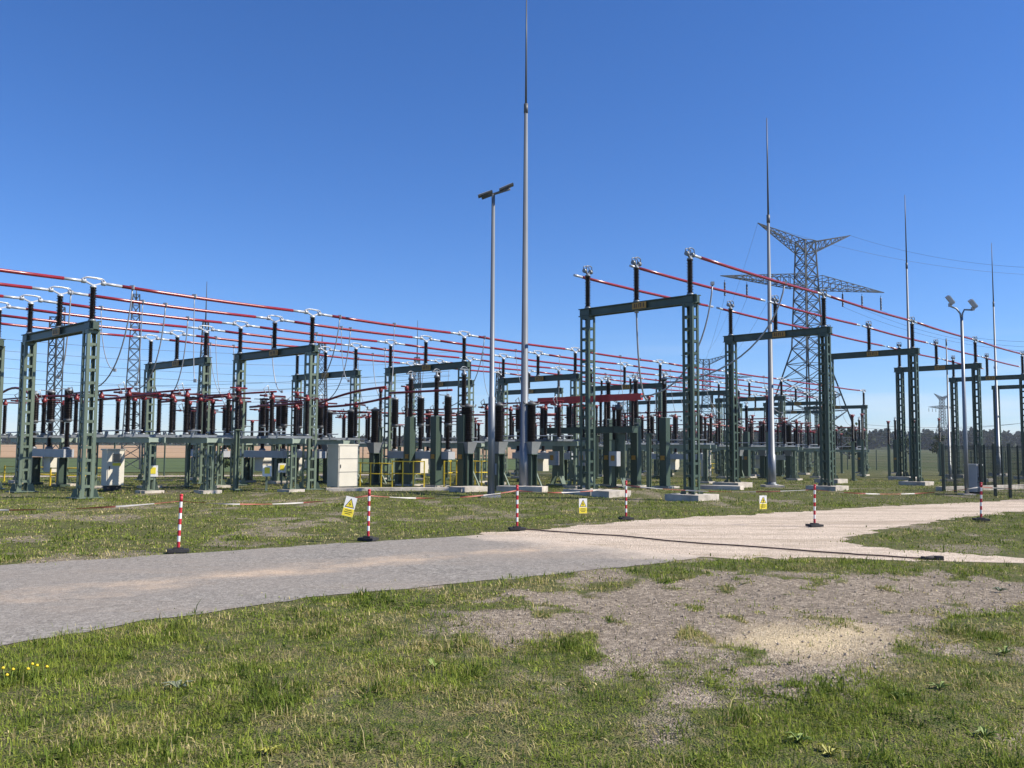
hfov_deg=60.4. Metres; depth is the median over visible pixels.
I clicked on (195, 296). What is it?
dropper cable
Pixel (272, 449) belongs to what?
post insulator
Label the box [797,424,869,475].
disconnector
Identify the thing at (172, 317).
busbar
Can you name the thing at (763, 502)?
warning sign
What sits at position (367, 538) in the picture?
barrier post
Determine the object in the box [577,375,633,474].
busbar portal
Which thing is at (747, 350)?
dropper cable
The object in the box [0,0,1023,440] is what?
sky
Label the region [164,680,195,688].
weed
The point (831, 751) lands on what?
weed
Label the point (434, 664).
weed
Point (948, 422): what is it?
lightning mast
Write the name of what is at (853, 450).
post insulator
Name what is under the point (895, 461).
voltage transformer
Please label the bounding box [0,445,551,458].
stubble field
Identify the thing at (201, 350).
lattice mast
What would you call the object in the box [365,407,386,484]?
current transformer
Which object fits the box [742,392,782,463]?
busbar portal
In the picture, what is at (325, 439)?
disconnector
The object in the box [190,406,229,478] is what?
circuit breaker
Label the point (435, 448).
voltage transformer
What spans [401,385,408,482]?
post insulator
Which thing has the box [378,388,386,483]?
post insulator
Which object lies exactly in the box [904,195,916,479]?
lightning mast
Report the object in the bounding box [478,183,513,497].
lamp post
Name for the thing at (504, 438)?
post insulator
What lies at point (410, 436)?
voltage transformer
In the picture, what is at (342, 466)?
control cabinet
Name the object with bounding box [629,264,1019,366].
busbar
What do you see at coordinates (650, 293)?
busbar
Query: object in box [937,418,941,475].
post insulator
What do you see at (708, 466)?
control cabinet
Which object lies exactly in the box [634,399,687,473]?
busbar portal
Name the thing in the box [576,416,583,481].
post insulator
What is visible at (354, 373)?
busbar portal
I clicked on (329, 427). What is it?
current transformer
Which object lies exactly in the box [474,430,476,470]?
post insulator
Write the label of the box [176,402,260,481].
disconnector
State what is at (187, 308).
busbar
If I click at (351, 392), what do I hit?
connecting bar
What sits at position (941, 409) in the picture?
transmission pylon
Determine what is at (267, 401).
overhead wire
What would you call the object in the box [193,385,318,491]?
disconnector
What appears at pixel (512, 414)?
connecting bar
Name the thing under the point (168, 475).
service path
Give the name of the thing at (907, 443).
tree
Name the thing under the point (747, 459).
voltage transformer
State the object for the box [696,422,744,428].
connecting bar
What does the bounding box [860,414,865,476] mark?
post insulator
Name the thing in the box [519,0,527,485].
lightning mast
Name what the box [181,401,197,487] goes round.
post insulator
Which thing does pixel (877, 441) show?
forest
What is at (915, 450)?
post insulator
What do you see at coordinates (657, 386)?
busbar portal
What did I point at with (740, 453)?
current transformer
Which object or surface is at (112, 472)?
control cabinet
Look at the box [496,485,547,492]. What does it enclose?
concrete slab
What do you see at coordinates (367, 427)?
disconnector
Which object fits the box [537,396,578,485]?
grounding switch
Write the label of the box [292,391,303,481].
post insulator
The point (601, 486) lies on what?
grass
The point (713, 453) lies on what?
tree
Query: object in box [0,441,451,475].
perimeter fence
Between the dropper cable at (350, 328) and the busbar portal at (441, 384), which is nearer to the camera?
the dropper cable at (350, 328)
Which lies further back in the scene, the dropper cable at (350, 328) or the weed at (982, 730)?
the dropper cable at (350, 328)
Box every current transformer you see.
[321,410,336,482]
[343,408,362,483]
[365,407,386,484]
[458,403,479,485]
[495,402,509,489]
[523,401,541,485]
[738,424,744,477]
[757,424,766,478]
[783,423,792,478]
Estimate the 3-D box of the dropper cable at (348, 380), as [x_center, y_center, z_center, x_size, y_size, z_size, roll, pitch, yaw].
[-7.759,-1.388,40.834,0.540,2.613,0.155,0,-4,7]
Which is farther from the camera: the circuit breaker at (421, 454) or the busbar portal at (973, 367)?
the busbar portal at (973, 367)
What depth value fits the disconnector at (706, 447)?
49.12 m
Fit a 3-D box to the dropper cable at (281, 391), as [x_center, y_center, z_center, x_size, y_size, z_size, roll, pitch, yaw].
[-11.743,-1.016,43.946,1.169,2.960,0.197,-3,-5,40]
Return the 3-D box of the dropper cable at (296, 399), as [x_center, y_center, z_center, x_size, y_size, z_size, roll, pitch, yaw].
[-8.471,-1.095,38.356,3.169,3.560,0.198,-3,-5,41]
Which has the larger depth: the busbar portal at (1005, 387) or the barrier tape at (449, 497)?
the busbar portal at (1005, 387)
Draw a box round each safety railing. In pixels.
[3,465,55,482]
[49,467,100,485]
[358,462,391,486]
[391,460,424,486]
[443,460,456,486]
[473,460,487,485]
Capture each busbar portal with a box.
[0,301,10,489]
[6,276,105,499]
[134,325,214,483]
[226,309,323,489]
[288,343,364,480]
[382,331,473,483]
[405,356,474,475]
[497,347,579,480]
[497,366,562,476]
[563,247,718,500]
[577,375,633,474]
[590,359,663,478]
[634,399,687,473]
[657,369,729,475]
[681,387,742,471]
[712,377,785,475]
[713,289,848,490]
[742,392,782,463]
[763,385,830,459]
[774,396,818,465]
[804,389,869,472]
[814,317,933,485]
[888,336,991,481]
[945,351,1023,478]
[988,373,1023,475]
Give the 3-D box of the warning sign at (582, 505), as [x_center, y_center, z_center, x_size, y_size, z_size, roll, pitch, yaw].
[1.671,2.867,20.674,0.200,0.350,0.021,2,-4,-16]
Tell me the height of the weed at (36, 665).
0.130 m
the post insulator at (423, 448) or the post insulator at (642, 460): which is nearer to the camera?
the post insulator at (423, 448)
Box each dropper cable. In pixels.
[56,290,73,378]
[94,285,134,388]
[99,306,116,371]
[134,300,144,385]
[135,303,167,390]
[174,316,189,389]
[192,294,196,382]
[209,342,225,399]
[214,336,225,404]
[270,335,282,392]
[295,315,341,400]
[330,327,351,397]
[340,326,349,381]
[372,353,387,404]
[390,323,395,384]
[444,336,485,406]
[619,355,628,408]
[634,310,647,400]
[640,281,714,397]
[664,281,786,383]
[702,367,725,414]
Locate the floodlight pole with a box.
[945,295,977,494]
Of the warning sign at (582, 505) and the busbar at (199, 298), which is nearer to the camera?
the warning sign at (582, 505)
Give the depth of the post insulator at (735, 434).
47.89 m
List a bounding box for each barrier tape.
[0,501,179,510]
[183,495,367,504]
[371,490,516,498]
[518,485,625,492]
[626,485,813,491]
[816,486,979,493]
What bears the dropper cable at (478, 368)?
hanging from the busbar at (199, 298)
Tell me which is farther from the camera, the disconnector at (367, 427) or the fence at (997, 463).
the disconnector at (367, 427)
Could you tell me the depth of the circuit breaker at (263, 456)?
43.78 m
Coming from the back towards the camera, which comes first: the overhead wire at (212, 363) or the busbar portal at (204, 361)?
the overhead wire at (212, 363)
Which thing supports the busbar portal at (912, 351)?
on the ground at (642, 624)
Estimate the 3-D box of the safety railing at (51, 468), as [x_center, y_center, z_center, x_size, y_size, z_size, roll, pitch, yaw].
[-18.763,4.081,38.266,2.494,0.900,0.058,1,-4,-10]
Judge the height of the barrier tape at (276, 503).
0.123 m
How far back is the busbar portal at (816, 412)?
94.97 m
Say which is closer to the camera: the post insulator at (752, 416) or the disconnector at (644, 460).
the post insulator at (752, 416)
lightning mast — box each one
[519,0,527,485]
[760,118,784,487]
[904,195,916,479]
[940,338,960,480]
[991,243,1007,476]
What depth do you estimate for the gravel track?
18.87 m
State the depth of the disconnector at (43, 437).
39.21 m
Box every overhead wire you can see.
[3,376,446,394]
[4,371,445,385]
[6,377,393,389]
[7,339,442,354]
[9,368,408,383]
[11,351,421,365]
[12,359,433,376]
[73,393,404,404]
[759,223,1011,273]
[844,307,1019,350]
[853,236,1012,266]
[864,423,1018,427]
[866,310,1020,346]
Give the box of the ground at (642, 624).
[0,442,1023,767]
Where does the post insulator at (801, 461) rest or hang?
on the ground at (642, 624)
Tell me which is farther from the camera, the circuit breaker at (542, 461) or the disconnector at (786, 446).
the disconnector at (786, 446)
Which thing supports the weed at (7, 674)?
on the ground at (642, 624)
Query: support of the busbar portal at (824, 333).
on the ground at (642, 624)
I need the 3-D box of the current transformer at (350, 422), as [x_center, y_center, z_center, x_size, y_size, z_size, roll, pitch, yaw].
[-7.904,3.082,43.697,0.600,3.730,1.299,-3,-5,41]
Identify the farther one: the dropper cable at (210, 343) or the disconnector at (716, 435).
the disconnector at (716, 435)
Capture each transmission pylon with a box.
[610,401,640,437]
[667,355,747,438]
[720,223,883,464]
[928,394,954,450]
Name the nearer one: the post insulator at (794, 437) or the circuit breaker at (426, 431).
the circuit breaker at (426, 431)
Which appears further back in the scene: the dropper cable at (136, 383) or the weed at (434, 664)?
the dropper cable at (136, 383)
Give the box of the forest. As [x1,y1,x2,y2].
[1,427,1020,449]
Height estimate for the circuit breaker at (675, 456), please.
4.340 m
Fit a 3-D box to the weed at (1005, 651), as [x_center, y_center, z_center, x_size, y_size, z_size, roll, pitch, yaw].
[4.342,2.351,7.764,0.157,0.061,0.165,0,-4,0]
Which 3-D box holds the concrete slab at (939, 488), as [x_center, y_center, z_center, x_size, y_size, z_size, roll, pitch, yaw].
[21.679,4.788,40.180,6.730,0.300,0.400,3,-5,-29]
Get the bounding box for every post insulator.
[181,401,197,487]
[205,399,221,474]
[229,387,246,490]
[246,420,258,478]
[269,419,275,480]
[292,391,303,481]
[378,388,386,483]
[397,424,404,458]
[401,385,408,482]
[420,418,427,478]
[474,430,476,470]
[475,423,483,479]
[503,409,505,480]
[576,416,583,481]
[595,405,600,478]
[609,406,616,487]
[640,418,643,472]
[646,396,653,488]
[670,425,672,476]
[702,416,708,479]
[714,432,715,472]
[734,397,739,481]
[750,415,754,441]
[764,395,768,483]
[792,428,795,444]
[798,426,800,470]
[799,435,802,470]
[839,433,843,472]
[850,414,854,480]
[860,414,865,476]
[886,421,891,475]
[914,420,916,474]
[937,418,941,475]
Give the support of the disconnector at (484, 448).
on the ground at (642, 624)
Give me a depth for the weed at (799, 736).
5.42 m
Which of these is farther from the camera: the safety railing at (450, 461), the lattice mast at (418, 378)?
the lattice mast at (418, 378)
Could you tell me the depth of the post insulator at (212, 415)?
36.19 m
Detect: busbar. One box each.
[0,268,861,390]
[0,282,832,391]
[0,294,805,392]
[1,314,789,398]
[1,322,741,396]
[11,306,815,397]
[573,274,983,368]
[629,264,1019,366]
[695,255,1021,353]
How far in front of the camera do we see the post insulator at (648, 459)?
38.59 m
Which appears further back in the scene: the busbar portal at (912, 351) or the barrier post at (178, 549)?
the busbar portal at (912, 351)
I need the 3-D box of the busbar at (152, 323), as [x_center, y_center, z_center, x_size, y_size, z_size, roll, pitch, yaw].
[6.233,-0.783,64.971,0.120,0.154,79.582,-3,-5,41]
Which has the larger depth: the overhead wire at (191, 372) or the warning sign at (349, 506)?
the overhead wire at (191, 372)
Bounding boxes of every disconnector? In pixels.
[1,390,88,485]
[62,382,183,493]
[125,383,241,493]
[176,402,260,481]
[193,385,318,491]
[260,394,365,483]
[321,408,398,478]
[399,406,487,482]
[424,416,487,476]
[478,396,584,487]
[508,415,592,477]
[508,422,569,475]
[595,420,658,476]
[621,408,716,482]
[643,429,696,471]
[670,422,723,475]
[714,414,802,479]
[717,425,778,474]
[748,419,819,477]
[774,428,819,472]
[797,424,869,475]
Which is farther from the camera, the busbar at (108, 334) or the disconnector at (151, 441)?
the busbar at (108, 334)
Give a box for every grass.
[0,473,1023,505]
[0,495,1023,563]
[0,548,1023,630]
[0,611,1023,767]
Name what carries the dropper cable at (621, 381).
hanging from the busbar at (199, 298)
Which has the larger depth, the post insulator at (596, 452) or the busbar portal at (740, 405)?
the busbar portal at (740, 405)
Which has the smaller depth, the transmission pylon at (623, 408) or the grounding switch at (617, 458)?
the grounding switch at (617, 458)
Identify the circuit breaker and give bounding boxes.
[31,387,78,486]
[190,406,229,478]
[240,397,292,480]
[275,401,325,482]
[387,394,455,484]
[401,410,455,479]
[512,404,572,482]
[650,413,703,478]
[738,420,785,476]
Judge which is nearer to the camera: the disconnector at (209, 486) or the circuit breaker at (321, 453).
the disconnector at (209, 486)
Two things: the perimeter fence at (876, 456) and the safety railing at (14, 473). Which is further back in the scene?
the perimeter fence at (876, 456)
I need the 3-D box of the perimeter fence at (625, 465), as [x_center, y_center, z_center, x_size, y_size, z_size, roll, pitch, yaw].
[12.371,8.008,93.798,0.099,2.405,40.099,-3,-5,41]
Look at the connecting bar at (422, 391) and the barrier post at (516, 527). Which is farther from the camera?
the connecting bar at (422, 391)
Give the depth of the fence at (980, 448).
34.83 m
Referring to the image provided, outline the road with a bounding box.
[0,535,700,645]
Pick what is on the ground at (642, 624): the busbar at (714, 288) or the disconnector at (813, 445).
the disconnector at (813, 445)
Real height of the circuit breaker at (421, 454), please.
4.340 m
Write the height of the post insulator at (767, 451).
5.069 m
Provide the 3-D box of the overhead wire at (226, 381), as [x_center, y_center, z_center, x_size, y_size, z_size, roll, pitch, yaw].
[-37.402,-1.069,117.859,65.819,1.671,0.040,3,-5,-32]
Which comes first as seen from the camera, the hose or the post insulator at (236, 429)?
the hose
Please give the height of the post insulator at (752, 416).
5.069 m
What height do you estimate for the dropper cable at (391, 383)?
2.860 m
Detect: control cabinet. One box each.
[101,449,125,490]
[326,444,359,487]
[701,451,710,477]
[963,464,982,494]
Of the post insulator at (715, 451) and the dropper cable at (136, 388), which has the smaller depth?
the dropper cable at (136, 388)
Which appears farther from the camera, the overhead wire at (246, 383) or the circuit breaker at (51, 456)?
the overhead wire at (246, 383)
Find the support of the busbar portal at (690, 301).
on the ground at (642, 624)
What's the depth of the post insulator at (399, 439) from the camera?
53.90 m
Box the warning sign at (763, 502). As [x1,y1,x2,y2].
[759,495,766,508]
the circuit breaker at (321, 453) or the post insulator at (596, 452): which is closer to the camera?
the circuit breaker at (321, 453)
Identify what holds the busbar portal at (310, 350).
on the ground at (642, 624)
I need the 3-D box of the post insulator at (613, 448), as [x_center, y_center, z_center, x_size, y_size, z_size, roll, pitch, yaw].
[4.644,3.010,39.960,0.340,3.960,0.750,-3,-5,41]
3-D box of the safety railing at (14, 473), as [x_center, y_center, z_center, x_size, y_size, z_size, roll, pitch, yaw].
[-22.870,4.352,41.720,4.480,0.900,0.069,-2,-5,32]
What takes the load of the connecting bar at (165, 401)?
attached to the disconnector at (290, 441)
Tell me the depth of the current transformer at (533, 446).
36.22 m
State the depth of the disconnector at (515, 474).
55.59 m
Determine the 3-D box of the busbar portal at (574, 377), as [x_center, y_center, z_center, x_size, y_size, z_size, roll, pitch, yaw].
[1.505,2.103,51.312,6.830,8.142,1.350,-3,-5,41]
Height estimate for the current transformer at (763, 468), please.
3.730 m
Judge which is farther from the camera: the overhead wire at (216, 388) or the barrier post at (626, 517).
the overhead wire at (216, 388)
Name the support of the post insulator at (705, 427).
on the ground at (642, 624)
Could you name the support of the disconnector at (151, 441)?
on the ground at (642, 624)
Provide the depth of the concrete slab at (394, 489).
35.73 m
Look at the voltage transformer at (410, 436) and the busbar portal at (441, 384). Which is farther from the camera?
the busbar portal at (441, 384)
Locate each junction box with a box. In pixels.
[150,464,157,488]
[262,465,271,490]
[278,463,285,484]
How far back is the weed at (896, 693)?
6.34 m
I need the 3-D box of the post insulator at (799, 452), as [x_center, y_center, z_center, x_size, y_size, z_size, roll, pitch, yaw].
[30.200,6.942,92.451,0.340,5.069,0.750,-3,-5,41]
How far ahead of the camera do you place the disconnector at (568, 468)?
65.96 m
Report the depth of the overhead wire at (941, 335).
121.11 m
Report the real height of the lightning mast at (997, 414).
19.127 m
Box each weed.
[0,666,17,685]
[26,662,48,679]
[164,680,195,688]
[258,745,279,754]
[424,657,445,667]
[783,731,813,741]
[814,743,843,754]
[891,691,909,696]
[929,681,950,688]
[973,726,1001,737]
[992,646,1013,653]
[994,587,1005,591]
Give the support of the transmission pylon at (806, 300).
on the ground at (642, 624)
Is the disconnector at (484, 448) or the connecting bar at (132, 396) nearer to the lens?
the connecting bar at (132, 396)
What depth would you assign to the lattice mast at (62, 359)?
72.02 m
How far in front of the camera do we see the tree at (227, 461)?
60.63 m
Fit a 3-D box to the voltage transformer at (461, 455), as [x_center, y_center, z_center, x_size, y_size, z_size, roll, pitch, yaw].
[-2.135,1.929,38.829,0.950,5.449,0.950,-3,-5,41]
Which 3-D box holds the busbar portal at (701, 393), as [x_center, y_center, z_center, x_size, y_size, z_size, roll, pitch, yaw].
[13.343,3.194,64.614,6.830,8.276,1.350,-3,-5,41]
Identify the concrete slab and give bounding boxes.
[326,487,448,490]
[449,486,487,491]
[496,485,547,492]
[591,490,630,497]
[700,485,743,489]
[936,484,1023,490]
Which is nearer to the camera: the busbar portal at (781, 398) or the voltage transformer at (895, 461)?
the busbar portal at (781, 398)
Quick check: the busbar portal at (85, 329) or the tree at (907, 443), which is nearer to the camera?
the busbar portal at (85, 329)
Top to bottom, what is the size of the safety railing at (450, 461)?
1.300 m
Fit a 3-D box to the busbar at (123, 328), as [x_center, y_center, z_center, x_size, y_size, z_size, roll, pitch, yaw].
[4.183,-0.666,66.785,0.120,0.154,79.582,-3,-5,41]
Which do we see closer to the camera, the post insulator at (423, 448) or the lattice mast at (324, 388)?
the post insulator at (423, 448)
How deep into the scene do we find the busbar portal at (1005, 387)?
73.86 m
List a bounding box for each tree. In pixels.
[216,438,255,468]
[702,435,725,458]
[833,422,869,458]
[901,436,908,453]
[929,435,947,456]
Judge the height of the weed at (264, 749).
0.049 m
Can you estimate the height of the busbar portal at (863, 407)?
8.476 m
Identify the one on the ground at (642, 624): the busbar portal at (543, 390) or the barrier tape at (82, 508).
the busbar portal at (543, 390)
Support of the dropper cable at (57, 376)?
hanging from the busbar at (187, 308)
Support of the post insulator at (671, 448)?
on the ground at (642, 624)
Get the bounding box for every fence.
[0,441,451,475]
[545,450,714,469]
[755,450,1006,472]
[941,443,1023,497]
[944,445,1022,489]
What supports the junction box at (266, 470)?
on the ground at (642, 624)
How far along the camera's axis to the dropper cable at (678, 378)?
36.96 m
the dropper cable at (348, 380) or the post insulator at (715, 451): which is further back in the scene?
the post insulator at (715, 451)
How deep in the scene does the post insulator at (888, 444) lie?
63.77 m
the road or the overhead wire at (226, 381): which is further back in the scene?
the overhead wire at (226, 381)
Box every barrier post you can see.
[167,494,189,552]
[357,489,378,540]
[508,485,525,529]
[618,481,633,519]
[805,484,823,526]
[972,482,989,520]
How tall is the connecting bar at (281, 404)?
0.103 m
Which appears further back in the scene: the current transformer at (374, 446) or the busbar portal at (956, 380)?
the busbar portal at (956, 380)
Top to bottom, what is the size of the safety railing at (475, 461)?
1.300 m
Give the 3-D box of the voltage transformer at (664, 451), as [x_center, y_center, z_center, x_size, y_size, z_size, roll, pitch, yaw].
[7.000,2.109,40.356,0.950,5.449,0.950,-3,-5,41]
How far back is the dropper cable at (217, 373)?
44.80 m
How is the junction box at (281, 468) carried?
on the ground at (642, 624)
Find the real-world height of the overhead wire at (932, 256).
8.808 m
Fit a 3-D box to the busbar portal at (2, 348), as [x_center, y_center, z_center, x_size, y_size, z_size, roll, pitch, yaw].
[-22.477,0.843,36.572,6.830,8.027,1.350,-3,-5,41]
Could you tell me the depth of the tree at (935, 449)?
199.07 m
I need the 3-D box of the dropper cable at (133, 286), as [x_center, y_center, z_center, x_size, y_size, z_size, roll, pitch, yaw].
[-14.421,-1.611,31.668,3.169,3.560,0.198,-3,-5,41]
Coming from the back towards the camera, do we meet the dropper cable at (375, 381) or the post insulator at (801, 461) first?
the post insulator at (801, 461)
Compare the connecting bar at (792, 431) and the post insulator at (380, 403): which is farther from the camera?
the connecting bar at (792, 431)
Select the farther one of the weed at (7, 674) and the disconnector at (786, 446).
the disconnector at (786, 446)
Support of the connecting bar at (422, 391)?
attached to the circuit breaker at (421, 454)
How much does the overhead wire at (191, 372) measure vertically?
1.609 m
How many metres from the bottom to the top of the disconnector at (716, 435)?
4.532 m
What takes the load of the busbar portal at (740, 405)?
on the ground at (642, 624)
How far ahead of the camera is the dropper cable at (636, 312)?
32.81 m
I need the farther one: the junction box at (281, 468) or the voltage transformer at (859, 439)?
the voltage transformer at (859, 439)
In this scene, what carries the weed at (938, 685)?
on the ground at (642, 624)
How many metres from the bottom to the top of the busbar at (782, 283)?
0.158 m
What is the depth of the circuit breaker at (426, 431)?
53.06 m
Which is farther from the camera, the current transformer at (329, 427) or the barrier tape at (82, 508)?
the current transformer at (329, 427)
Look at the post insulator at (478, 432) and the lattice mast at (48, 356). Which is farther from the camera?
the lattice mast at (48, 356)
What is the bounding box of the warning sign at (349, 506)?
[341,496,356,516]
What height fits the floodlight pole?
8.173 m
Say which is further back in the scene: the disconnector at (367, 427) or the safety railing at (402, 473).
the disconnector at (367, 427)
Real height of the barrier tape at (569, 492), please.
0.121 m
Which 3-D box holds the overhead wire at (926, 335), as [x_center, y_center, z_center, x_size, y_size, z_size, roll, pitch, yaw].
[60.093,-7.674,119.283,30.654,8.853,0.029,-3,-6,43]
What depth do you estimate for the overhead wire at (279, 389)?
106.14 m
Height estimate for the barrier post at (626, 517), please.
0.965 m
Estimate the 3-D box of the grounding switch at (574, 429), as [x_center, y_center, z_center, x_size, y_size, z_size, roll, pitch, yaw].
[3.487,2.653,41.073,2.500,4.220,0.846,-3,-5,41]
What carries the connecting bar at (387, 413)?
attached to the circuit breaker at (321, 453)
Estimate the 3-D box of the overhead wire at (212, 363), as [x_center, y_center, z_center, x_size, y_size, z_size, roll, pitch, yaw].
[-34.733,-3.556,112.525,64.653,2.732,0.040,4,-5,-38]
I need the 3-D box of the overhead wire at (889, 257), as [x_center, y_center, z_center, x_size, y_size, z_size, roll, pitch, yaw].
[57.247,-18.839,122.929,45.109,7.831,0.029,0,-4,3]
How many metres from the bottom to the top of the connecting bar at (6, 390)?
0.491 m
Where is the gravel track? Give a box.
[480,499,1023,562]
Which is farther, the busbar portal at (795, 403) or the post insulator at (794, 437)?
the busbar portal at (795, 403)
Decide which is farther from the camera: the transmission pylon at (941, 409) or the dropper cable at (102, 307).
the transmission pylon at (941, 409)
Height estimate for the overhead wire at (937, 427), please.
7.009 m
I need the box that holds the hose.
[526,529,943,559]
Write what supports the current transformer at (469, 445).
on the ground at (642, 624)
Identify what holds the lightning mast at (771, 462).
on the ground at (642, 624)
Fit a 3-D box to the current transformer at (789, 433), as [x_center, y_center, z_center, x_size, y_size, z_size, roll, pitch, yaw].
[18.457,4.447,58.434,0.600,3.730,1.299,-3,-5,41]
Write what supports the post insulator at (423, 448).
on the ground at (642, 624)
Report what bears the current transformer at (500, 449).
on the ground at (642, 624)
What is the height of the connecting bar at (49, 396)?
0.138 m
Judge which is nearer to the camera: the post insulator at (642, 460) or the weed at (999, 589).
the weed at (999, 589)
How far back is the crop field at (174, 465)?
97.24 m
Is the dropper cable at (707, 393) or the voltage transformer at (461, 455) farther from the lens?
the dropper cable at (707, 393)
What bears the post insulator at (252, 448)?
on the ground at (642, 624)
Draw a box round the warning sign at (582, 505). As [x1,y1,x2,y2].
[579,498,586,513]
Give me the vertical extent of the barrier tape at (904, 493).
0.162 m
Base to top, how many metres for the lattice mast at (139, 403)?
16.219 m
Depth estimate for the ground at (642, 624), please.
8.51 m
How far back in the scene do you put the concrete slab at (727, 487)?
38.46 m
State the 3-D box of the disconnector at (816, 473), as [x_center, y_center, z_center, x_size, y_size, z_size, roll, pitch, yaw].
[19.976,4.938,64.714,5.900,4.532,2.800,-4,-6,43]
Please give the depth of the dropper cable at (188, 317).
38.20 m
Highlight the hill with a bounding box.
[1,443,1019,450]
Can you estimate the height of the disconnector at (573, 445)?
4.532 m
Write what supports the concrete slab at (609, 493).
on the ground at (642, 624)
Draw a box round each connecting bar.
[3,387,27,393]
[35,394,79,397]
[98,393,160,400]
[162,396,224,402]
[249,402,302,407]
[319,386,386,403]
[319,396,390,407]
[331,410,455,415]
[389,389,452,393]
[472,413,555,415]
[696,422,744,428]
[743,430,814,432]
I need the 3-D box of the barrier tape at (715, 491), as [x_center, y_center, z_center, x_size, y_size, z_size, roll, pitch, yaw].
[4.920,2.539,21.201,4.455,0.123,0.026,-1,-4,22]
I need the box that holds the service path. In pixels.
[1,474,418,476]
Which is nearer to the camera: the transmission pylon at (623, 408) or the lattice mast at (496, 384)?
the lattice mast at (496, 384)
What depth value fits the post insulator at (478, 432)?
50.73 m
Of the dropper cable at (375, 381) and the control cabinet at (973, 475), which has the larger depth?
the dropper cable at (375, 381)
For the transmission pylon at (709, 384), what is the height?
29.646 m
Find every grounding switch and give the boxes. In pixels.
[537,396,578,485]
[568,395,608,486]
[596,393,642,487]
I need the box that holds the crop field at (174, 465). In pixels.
[0,458,551,472]
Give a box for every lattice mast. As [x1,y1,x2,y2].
[42,316,56,469]
[51,307,65,448]
[121,290,140,468]
[192,286,209,464]
[312,333,327,465]
[413,320,420,448]
[495,364,505,467]
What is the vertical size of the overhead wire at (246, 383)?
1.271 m
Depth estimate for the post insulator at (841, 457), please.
81.42 m
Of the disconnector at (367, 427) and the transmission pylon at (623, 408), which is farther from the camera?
the transmission pylon at (623, 408)
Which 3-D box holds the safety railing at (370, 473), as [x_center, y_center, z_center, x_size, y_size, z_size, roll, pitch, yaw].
[-6.303,4.099,39.233,3.150,1.200,0.071,-4,-6,44]
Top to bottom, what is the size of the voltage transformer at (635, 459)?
5.449 m
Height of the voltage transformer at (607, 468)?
5.449 m
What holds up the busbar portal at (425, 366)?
on the ground at (642, 624)
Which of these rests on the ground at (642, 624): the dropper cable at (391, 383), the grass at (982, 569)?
the grass at (982, 569)
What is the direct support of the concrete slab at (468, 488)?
on the ground at (642, 624)
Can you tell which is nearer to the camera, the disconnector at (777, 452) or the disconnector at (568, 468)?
the disconnector at (568, 468)
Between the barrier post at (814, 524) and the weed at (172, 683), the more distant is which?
the barrier post at (814, 524)
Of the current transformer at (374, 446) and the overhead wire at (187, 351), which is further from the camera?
the overhead wire at (187, 351)
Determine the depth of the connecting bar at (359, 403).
38.30 m
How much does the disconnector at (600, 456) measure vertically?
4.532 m
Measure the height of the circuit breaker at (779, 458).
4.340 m
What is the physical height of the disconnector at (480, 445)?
4.532 m
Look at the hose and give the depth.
15.83 m
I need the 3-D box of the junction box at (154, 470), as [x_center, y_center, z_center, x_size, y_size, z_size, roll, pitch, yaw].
[-13.489,3.676,33.032,0.340,1.319,0.256,2,-4,-20]
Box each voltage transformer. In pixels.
[395,371,422,485]
[421,369,449,486]
[448,366,470,486]
[596,375,621,485]
[630,373,645,487]
[652,371,679,488]
[743,401,756,477]
[855,417,861,472]
[891,417,902,472]
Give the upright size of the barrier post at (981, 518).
0.965 m

